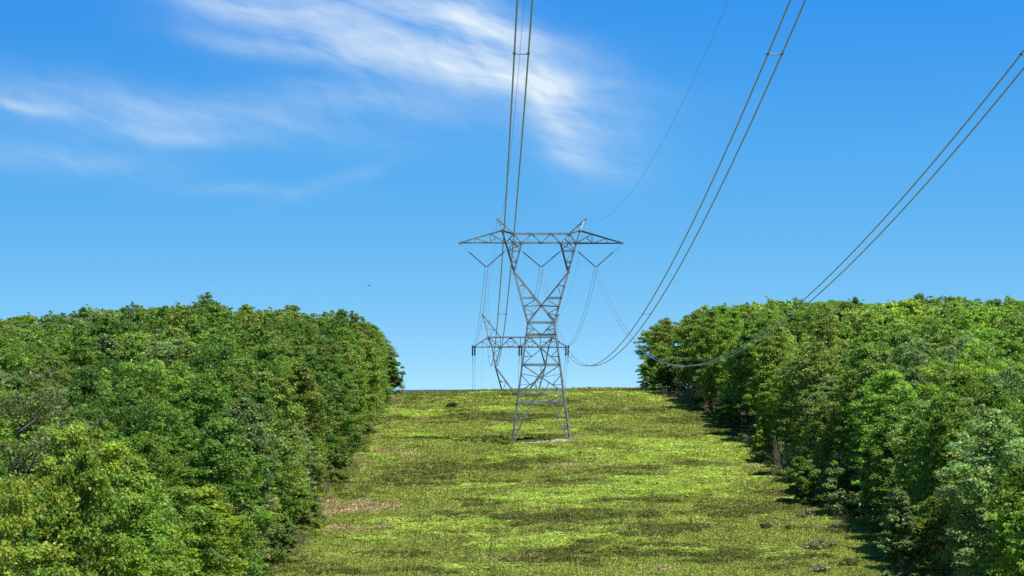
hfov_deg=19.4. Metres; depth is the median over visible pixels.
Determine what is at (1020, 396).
broadleaf tree
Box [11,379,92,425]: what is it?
broadleaf tree
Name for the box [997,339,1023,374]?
broadleaf tree
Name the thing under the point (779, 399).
broadleaf tree
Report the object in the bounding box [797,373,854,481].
broadleaf tree
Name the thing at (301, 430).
broadleaf tree
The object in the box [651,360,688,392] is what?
young tree
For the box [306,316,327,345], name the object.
broadleaf tree
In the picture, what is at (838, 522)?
bare shrub
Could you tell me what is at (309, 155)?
sky
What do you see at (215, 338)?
broadleaf tree
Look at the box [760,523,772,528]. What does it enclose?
bush
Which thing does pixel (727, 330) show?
broadleaf tree
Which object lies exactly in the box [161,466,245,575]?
broadleaf tree
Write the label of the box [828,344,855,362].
broadleaf tree
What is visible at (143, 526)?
broadleaf tree
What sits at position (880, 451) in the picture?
broadleaf tree
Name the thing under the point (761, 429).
young tree
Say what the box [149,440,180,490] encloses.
broadleaf tree
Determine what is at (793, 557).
bush
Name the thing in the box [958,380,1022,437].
broadleaf tree
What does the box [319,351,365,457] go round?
broadleaf tree
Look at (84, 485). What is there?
broadleaf tree
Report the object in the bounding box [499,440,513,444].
bush
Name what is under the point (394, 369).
young tree
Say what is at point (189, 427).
broadleaf tree
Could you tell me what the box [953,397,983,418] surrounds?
broadleaf tree
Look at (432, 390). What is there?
distant hills
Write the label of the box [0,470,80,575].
broadleaf tree
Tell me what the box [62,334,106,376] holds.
broadleaf tree
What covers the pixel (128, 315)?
broadleaf tree
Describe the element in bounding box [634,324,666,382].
broadleaf tree
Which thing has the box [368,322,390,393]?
broadleaf tree
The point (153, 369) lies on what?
broadleaf tree
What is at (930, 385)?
broadleaf tree
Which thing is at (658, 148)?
earth wire
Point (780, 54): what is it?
conductor bundle
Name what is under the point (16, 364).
broadleaf tree
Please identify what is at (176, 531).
broadleaf tree
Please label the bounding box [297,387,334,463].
broadleaf tree
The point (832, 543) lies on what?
flowering bush
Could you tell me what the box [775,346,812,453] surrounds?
broadleaf tree
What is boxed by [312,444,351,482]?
young tree
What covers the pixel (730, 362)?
broadleaf tree
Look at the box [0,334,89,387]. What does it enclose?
broadleaf tree
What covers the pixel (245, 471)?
broadleaf tree
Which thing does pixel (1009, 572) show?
broadleaf tree
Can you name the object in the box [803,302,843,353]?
broadleaf tree
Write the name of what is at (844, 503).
young tree
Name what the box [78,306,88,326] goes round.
broadleaf tree
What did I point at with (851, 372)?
broadleaf tree
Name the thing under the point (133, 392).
broadleaf tree
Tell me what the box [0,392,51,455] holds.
broadleaf tree
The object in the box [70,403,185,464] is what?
broadleaf tree
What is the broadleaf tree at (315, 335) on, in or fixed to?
on the ground at (713, 401)
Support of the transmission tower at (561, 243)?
on the ground at (713, 401)
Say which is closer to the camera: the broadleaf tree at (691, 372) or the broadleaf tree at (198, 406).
the broadleaf tree at (198, 406)
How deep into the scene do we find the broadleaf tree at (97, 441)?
269.60 m
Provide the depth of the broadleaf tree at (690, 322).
540.13 m
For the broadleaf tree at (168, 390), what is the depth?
399.07 m
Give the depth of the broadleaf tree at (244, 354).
372.46 m
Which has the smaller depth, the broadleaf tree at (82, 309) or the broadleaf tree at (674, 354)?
the broadleaf tree at (82, 309)
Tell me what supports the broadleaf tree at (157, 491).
on the ground at (713, 401)
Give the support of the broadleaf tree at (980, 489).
on the ground at (713, 401)
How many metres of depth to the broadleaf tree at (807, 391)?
405.28 m
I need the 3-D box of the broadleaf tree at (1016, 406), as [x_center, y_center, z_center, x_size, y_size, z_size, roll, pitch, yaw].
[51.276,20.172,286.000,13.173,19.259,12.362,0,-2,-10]
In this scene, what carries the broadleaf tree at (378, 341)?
on the ground at (713, 401)
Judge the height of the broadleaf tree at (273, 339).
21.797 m
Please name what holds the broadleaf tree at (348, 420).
on the ground at (713, 401)
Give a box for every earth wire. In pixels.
[484,8,523,310]
[554,0,728,371]
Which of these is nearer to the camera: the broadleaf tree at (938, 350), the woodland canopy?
the broadleaf tree at (938, 350)
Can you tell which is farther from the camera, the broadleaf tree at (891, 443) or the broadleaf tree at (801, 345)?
the broadleaf tree at (801, 345)
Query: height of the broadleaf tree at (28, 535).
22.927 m
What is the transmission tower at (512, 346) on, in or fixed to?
on the ground at (713, 401)
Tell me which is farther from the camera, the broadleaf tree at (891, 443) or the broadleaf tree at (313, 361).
the broadleaf tree at (313, 361)
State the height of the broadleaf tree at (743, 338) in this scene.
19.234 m
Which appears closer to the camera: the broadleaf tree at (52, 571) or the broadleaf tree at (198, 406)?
the broadleaf tree at (52, 571)
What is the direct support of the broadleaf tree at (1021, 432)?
on the ground at (713, 401)
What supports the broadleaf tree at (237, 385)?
on the ground at (713, 401)
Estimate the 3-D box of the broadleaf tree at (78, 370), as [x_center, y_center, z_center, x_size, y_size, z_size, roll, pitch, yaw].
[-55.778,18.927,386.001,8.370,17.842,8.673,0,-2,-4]
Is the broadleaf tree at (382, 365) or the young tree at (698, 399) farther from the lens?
the broadleaf tree at (382, 365)
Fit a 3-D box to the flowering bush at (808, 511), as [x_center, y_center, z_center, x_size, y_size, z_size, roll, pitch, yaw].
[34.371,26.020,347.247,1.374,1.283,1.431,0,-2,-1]
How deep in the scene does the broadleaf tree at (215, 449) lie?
270.90 m
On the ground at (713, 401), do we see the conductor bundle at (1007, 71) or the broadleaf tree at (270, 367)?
the broadleaf tree at (270, 367)
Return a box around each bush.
[445,402,458,406]
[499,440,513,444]
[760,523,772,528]
[782,522,794,528]
[785,555,801,560]
[799,541,821,549]
[803,507,813,515]
[812,563,830,571]
[815,539,837,547]
[837,556,861,565]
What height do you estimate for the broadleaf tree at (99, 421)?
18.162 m
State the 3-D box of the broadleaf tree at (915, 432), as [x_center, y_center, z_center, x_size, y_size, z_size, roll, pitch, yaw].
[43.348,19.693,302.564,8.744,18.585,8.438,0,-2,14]
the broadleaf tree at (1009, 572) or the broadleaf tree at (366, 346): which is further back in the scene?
the broadleaf tree at (366, 346)
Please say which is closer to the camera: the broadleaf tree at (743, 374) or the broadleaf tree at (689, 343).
the broadleaf tree at (743, 374)
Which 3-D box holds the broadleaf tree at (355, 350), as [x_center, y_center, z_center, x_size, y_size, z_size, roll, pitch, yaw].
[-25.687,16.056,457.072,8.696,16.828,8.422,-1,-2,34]
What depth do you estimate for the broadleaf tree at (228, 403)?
338.71 m
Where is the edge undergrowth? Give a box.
[262,386,939,575]
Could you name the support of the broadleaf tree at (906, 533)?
on the ground at (713, 401)
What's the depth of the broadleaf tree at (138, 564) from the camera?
207.88 m
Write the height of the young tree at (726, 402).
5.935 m
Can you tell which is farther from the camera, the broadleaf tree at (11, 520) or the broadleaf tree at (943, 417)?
the broadleaf tree at (943, 417)
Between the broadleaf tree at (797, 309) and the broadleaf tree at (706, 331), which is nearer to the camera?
the broadleaf tree at (797, 309)
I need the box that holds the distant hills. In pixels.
[393,389,505,391]
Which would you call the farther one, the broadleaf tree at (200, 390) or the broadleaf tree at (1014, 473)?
the broadleaf tree at (200, 390)
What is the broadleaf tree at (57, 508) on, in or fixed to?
on the ground at (713, 401)
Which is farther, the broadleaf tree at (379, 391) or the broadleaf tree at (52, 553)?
the broadleaf tree at (379, 391)
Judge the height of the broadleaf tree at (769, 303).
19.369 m
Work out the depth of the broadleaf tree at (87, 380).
353.45 m
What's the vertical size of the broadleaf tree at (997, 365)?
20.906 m
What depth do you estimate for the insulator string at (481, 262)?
450.33 m
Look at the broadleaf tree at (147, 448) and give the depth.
272.06 m
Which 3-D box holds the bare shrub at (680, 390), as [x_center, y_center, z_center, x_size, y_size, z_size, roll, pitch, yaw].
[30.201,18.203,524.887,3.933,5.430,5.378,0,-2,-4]
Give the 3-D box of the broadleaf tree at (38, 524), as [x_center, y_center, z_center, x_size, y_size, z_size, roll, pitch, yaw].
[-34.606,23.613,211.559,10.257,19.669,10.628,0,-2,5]
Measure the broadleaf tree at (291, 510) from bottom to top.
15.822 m
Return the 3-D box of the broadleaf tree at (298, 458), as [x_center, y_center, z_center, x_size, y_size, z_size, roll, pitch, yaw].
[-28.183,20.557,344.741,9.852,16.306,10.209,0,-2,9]
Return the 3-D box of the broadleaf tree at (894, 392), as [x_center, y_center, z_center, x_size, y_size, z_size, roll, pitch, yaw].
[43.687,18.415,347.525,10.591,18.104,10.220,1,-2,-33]
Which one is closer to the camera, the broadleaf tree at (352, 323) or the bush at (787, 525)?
the bush at (787, 525)
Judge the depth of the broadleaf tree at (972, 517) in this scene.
273.67 m
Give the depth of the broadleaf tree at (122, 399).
313.62 m
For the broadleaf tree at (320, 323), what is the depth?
510.57 m
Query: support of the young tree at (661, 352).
on the ground at (713, 401)
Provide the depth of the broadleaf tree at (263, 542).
286.16 m
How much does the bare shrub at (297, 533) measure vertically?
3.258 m
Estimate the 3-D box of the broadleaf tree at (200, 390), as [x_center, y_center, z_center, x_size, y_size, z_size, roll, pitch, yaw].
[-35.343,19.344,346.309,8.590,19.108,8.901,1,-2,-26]
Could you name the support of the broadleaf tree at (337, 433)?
on the ground at (713, 401)
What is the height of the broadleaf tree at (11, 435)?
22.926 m
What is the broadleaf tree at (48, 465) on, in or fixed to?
on the ground at (713, 401)
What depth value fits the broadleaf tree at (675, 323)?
572.08 m
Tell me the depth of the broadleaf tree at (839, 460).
377.79 m
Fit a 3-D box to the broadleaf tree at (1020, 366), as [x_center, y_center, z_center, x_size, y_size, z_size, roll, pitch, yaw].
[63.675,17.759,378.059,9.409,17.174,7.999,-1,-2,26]
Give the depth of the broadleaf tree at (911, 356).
359.26 m
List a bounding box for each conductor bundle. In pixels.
[474,0,532,365]
[520,0,805,365]
[567,50,1023,365]
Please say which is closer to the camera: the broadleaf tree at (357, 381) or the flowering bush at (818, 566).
the flowering bush at (818, 566)
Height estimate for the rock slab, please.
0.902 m
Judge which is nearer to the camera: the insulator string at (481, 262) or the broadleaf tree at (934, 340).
the broadleaf tree at (934, 340)
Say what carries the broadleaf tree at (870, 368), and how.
on the ground at (713, 401)
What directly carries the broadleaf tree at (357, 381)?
on the ground at (713, 401)
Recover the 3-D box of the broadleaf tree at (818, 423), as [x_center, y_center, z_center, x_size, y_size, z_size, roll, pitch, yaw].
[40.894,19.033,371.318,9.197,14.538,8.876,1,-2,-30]
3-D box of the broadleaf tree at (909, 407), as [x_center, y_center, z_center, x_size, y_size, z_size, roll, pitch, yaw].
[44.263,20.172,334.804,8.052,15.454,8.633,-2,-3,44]
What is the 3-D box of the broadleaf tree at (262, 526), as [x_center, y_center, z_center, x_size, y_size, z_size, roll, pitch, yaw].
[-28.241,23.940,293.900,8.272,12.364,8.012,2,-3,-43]
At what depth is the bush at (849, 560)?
302.50 m
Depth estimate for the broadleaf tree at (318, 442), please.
376.10 m
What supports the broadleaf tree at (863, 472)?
on the ground at (713, 401)
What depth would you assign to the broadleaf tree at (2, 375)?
356.75 m
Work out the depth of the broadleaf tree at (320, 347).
456.70 m
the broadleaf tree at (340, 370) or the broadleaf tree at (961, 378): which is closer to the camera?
the broadleaf tree at (961, 378)
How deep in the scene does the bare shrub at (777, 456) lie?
401.48 m
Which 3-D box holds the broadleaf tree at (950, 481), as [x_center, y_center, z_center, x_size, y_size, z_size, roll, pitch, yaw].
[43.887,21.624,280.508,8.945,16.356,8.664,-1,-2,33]
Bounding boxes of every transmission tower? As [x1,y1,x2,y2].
[458,219,623,442]
[473,314,567,388]
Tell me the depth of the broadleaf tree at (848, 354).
413.22 m
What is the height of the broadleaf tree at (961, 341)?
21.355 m
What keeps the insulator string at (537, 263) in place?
hanging from the transmission tower at (561, 243)
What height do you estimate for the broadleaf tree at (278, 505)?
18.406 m
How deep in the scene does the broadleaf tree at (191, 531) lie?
245.27 m
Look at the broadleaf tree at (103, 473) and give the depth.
249.23 m
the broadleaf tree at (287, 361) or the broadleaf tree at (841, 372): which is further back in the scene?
the broadleaf tree at (287, 361)
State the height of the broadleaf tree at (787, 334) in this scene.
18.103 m
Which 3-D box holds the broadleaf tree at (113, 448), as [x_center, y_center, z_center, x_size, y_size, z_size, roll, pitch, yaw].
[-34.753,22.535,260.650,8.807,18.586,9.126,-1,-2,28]
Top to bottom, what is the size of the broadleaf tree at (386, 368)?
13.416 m
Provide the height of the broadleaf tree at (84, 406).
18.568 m
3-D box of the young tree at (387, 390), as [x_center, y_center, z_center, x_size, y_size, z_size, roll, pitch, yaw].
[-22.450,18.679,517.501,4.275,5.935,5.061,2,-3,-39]
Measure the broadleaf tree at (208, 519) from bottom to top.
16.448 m
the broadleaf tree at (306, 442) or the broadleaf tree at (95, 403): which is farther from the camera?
the broadleaf tree at (306, 442)
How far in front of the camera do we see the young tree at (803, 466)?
362.11 m
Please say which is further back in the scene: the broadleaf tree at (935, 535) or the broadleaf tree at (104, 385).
the broadleaf tree at (104, 385)
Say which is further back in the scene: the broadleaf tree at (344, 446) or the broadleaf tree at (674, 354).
the broadleaf tree at (674, 354)
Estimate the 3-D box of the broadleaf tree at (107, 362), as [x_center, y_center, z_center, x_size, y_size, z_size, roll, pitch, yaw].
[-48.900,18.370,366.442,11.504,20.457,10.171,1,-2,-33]
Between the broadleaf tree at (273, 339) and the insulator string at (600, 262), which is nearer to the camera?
the broadleaf tree at (273, 339)
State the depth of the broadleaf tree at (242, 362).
367.88 m
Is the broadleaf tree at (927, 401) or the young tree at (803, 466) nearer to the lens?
the broadleaf tree at (927, 401)
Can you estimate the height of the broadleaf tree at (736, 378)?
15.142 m
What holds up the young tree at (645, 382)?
on the ground at (713, 401)
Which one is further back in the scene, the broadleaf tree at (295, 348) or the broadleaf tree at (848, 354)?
the broadleaf tree at (295, 348)
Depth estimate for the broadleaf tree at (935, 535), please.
286.33 m
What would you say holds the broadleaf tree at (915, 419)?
on the ground at (713, 401)
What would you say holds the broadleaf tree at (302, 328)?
on the ground at (713, 401)
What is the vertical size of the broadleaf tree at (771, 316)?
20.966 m
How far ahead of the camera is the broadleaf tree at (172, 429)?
304.56 m
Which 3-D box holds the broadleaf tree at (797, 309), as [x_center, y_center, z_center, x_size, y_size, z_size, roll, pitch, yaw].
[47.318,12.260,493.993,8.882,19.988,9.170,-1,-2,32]
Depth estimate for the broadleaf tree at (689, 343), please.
533.33 m
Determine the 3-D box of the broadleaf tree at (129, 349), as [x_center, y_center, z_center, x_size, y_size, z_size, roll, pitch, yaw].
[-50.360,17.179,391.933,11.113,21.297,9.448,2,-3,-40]
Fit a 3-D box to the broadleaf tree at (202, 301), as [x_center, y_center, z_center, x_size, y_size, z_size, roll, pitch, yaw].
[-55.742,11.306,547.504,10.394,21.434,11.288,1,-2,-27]
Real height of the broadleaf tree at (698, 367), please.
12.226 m
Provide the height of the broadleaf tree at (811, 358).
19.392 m
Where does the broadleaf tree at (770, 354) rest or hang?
on the ground at (713, 401)
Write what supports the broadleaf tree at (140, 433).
on the ground at (713, 401)
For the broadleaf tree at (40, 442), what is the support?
on the ground at (713, 401)
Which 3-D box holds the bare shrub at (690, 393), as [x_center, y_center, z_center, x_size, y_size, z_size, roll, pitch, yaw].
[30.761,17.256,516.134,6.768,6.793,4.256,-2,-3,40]
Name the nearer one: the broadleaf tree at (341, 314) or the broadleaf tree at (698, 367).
the broadleaf tree at (698, 367)
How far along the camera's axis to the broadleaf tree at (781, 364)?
440.11 m
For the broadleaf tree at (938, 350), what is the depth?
383.36 m
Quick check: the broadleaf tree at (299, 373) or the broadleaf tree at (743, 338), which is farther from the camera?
the broadleaf tree at (743, 338)
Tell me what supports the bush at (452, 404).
on the ground at (713, 401)
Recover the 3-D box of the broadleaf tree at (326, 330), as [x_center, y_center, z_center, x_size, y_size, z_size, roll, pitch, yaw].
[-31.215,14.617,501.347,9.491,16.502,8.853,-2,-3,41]
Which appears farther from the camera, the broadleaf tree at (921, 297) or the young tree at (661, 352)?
the young tree at (661, 352)
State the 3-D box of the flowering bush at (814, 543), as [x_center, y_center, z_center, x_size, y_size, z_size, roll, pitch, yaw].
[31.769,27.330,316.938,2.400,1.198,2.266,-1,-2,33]
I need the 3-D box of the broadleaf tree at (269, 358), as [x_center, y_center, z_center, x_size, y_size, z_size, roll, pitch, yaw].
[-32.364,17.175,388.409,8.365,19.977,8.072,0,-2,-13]
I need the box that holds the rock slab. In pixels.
[536,440,556,442]
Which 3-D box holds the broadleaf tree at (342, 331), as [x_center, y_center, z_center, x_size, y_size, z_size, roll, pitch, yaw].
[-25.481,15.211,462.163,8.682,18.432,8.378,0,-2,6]
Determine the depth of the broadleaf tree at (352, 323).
502.73 m
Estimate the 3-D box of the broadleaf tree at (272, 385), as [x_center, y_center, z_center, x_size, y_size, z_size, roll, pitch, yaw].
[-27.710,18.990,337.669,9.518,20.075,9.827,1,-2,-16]
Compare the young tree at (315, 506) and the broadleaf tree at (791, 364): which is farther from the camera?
the broadleaf tree at (791, 364)
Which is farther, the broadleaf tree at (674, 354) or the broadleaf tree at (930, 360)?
the broadleaf tree at (674, 354)
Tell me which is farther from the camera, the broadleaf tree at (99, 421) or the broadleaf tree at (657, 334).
the broadleaf tree at (657, 334)
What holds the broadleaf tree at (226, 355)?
on the ground at (713, 401)
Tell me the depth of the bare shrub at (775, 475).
385.69 m
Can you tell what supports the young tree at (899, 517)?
on the ground at (713, 401)
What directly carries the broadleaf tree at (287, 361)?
on the ground at (713, 401)
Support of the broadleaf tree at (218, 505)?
on the ground at (713, 401)
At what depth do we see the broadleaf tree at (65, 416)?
309.60 m
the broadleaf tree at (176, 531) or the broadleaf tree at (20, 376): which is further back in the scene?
the broadleaf tree at (20, 376)
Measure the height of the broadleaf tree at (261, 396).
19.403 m
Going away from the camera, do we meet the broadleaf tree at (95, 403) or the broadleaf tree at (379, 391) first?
the broadleaf tree at (95, 403)
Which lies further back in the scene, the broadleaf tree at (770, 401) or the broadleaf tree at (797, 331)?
the broadleaf tree at (797, 331)
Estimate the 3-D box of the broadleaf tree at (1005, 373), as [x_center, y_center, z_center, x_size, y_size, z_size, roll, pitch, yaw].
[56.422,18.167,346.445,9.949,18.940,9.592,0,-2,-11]
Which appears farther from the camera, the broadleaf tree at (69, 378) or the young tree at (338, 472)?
the young tree at (338, 472)
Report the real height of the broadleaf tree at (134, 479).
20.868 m
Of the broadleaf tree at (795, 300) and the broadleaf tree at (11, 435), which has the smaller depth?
the broadleaf tree at (11, 435)
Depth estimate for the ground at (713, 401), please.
366.37 m
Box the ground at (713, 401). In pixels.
[251,393,1023,575]
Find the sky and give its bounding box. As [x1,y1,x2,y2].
[0,0,1023,389]
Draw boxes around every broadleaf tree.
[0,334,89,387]
[0,346,69,392]
[0,364,104,504]
[0,367,24,398]
[0,390,14,418]
[0,391,77,428]
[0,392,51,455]
[0,399,73,478]
[0,416,23,458]
[0,419,118,474]
[0,458,38,575]
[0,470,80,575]
[0,478,67,575]
[2,489,71,571]
[3,541,85,575]
[4,367,43,393]
[6,480,93,571]
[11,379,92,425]
[19,348,71,399]
[24,424,111,565]
[30,561,61,575]
[31,446,137,575]
[33,374,105,392]
[52,387,88,428]
[53,414,133,455]
[58,379,137,417]
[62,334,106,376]
[64,366,89,390]
[70,368,106,409]
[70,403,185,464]
[70,531,163,575]
[71,355,148,398]
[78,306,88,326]
[80,492,189,575]
[85,395,160,436]
[92,431,155,494]
[93,392,161,491]
[95,464,112,497]
[97,358,196,422]
[97,440,156,501]
[103,451,194,575]
[106,338,171,405]
[120,377,161,437]
[123,430,171,491]
[124,302,142,330]
[124,431,182,492]
[134,398,208,477]
[137,378,169,394]
[146,504,203,575]
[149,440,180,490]
[151,489,201,571]
[154,485,244,575]
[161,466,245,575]
[162,420,204,461]
[167,335,245,406]
[176,368,231,444]
[176,373,226,415]
[178,431,278,575]
[178,486,253,575]
[180,513,204,574]
[181,417,274,575]
[190,333,235,386]
[191,291,222,319]
[194,417,263,575]
[196,386,236,423]
[202,393,287,547]
[207,357,292,393]
[216,370,250,403]
[218,480,270,560]
[224,348,261,394]
[226,356,269,406]
[235,386,296,548]
[236,406,290,535]
[244,368,309,538]
[246,354,302,370]
[249,326,291,380]
[250,344,287,389]
[268,319,334,357]
[268,401,305,510]
[271,427,305,534]
[273,342,325,358]
[273,359,330,477]
[279,400,310,511]
[280,349,342,491]
[283,333,318,363]
[296,451,313,496]
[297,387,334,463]
[299,427,327,485]
[299,432,323,501]
[302,321,324,348]
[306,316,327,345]
[311,376,348,479]
[312,365,358,478]
[314,318,337,337]
[315,341,365,450]
[319,327,332,347]
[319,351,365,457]
[322,376,355,463]
[324,327,374,421]
[328,338,371,418]
[331,345,375,428]
[332,308,349,333]
[339,324,386,394]
[342,310,380,389]
[343,326,382,409]
[347,364,371,440]
[348,329,386,423]
[358,338,388,421]
[361,320,387,399]
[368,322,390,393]
[381,346,393,393]
[383,344,399,389]
[384,341,402,383]
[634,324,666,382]
[646,317,680,377]
[649,318,679,386]
[668,318,691,384]
[669,310,704,387]
[683,309,703,373]
[685,324,716,402]
[686,323,722,388]
[687,346,710,388]
[689,306,731,406]
[703,302,734,405]
[712,307,744,404]
[716,343,750,420]
[720,335,755,423]
[722,332,747,416]
[731,313,771,425]
[736,315,771,410]
[739,307,795,433]
[750,300,784,319]
[753,322,795,443]
[754,327,798,406]
[754,369,798,447]
[765,352,794,426]
[768,363,806,446]
[775,341,828,445]
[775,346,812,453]
[782,338,848,477]
[783,297,811,311]
[784,302,812,335]
[785,305,843,345]
[793,358,834,470]
[796,325,837,348]
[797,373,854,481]
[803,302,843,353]
[809,384,861,489]
[813,370,856,447]
[822,390,870,487]
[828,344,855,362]
[830,343,880,475]
[831,339,857,376]
[841,337,870,378]
[845,344,904,473]
[846,369,919,511]
[850,296,858,307]
[854,413,895,512]
[860,408,907,522]
[871,399,920,514]
[878,447,936,543]
[881,329,925,413]
[881,334,961,412]
[881,401,947,557]
[883,409,921,543]
[892,399,977,451]
[898,355,944,404]
[899,356,1001,406]
[903,488,970,575]
[904,391,977,543]
[911,391,975,575]
[914,293,926,305]
[922,319,966,399]
[931,371,990,419]
[932,344,967,383]
[932,437,1004,575]
[933,403,1023,575]
[935,435,1016,561]
[939,330,1015,395]
[949,337,1019,397]
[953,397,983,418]
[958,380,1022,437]
[965,364,1023,415]
[981,464,1023,575]
[984,399,1023,469]
[984,487,1023,575]
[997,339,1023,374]
[1000,410,1023,448]
[1002,388,1023,416]
[1002,491,1023,573]
[1003,361,1023,386]
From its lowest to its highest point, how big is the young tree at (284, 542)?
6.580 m
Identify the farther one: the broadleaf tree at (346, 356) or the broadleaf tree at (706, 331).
the broadleaf tree at (706, 331)
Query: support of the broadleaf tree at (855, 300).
on the ground at (713, 401)
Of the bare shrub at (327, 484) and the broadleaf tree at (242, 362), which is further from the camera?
the bare shrub at (327, 484)
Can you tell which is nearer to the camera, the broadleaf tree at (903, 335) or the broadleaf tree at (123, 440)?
the broadleaf tree at (123, 440)
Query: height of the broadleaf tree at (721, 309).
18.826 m
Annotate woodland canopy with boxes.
[0,295,1023,405]
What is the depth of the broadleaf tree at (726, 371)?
487.86 m
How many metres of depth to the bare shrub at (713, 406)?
487.08 m
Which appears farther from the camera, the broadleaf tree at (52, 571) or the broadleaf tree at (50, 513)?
the broadleaf tree at (50, 513)
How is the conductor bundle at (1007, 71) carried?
hanging from the insulator string at (600, 262)
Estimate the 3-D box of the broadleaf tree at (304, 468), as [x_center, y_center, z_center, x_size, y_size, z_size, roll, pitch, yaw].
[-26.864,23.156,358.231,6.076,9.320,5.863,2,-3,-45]
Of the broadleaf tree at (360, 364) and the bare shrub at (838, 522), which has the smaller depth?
the bare shrub at (838, 522)
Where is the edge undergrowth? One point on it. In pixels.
(365, 450)
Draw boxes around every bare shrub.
[292,521,313,544]
[322,471,331,493]
[672,379,702,405]
[673,378,691,401]
[699,390,732,418]
[765,435,793,472]
[765,468,782,481]
[831,508,853,531]
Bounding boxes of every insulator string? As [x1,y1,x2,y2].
[460,244,506,266]
[515,244,568,267]
[572,245,620,267]
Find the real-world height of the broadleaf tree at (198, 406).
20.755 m
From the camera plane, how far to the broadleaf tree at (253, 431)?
299.89 m
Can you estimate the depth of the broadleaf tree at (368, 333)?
483.92 m
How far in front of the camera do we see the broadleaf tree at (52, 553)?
180.11 m
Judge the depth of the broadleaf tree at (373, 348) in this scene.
499.04 m
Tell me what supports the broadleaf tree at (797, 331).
on the ground at (713, 401)
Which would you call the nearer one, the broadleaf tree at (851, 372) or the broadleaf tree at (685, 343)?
the broadleaf tree at (851, 372)
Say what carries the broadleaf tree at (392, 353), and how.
on the ground at (713, 401)
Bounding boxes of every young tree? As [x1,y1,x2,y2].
[269,506,298,562]
[285,488,325,534]
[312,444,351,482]
[379,379,391,408]
[384,354,405,394]
[639,361,658,387]
[640,343,679,390]
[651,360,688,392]
[683,383,704,403]
[713,395,743,427]
[750,417,773,461]
[781,456,822,503]
[821,450,877,515]
[876,489,926,575]
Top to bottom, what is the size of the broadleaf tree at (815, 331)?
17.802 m
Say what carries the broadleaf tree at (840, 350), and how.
on the ground at (713, 401)
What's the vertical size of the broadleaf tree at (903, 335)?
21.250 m
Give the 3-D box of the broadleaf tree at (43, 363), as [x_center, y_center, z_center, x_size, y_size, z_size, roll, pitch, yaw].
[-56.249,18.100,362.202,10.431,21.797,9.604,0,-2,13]
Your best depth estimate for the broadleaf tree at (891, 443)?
321.24 m
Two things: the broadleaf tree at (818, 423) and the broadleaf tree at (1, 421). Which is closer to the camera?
the broadleaf tree at (1, 421)
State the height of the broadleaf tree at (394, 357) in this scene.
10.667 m
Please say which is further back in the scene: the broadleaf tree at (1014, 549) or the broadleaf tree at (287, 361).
the broadleaf tree at (287, 361)
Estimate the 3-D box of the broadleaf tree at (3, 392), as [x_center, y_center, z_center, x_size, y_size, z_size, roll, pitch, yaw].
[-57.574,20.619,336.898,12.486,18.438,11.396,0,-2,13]

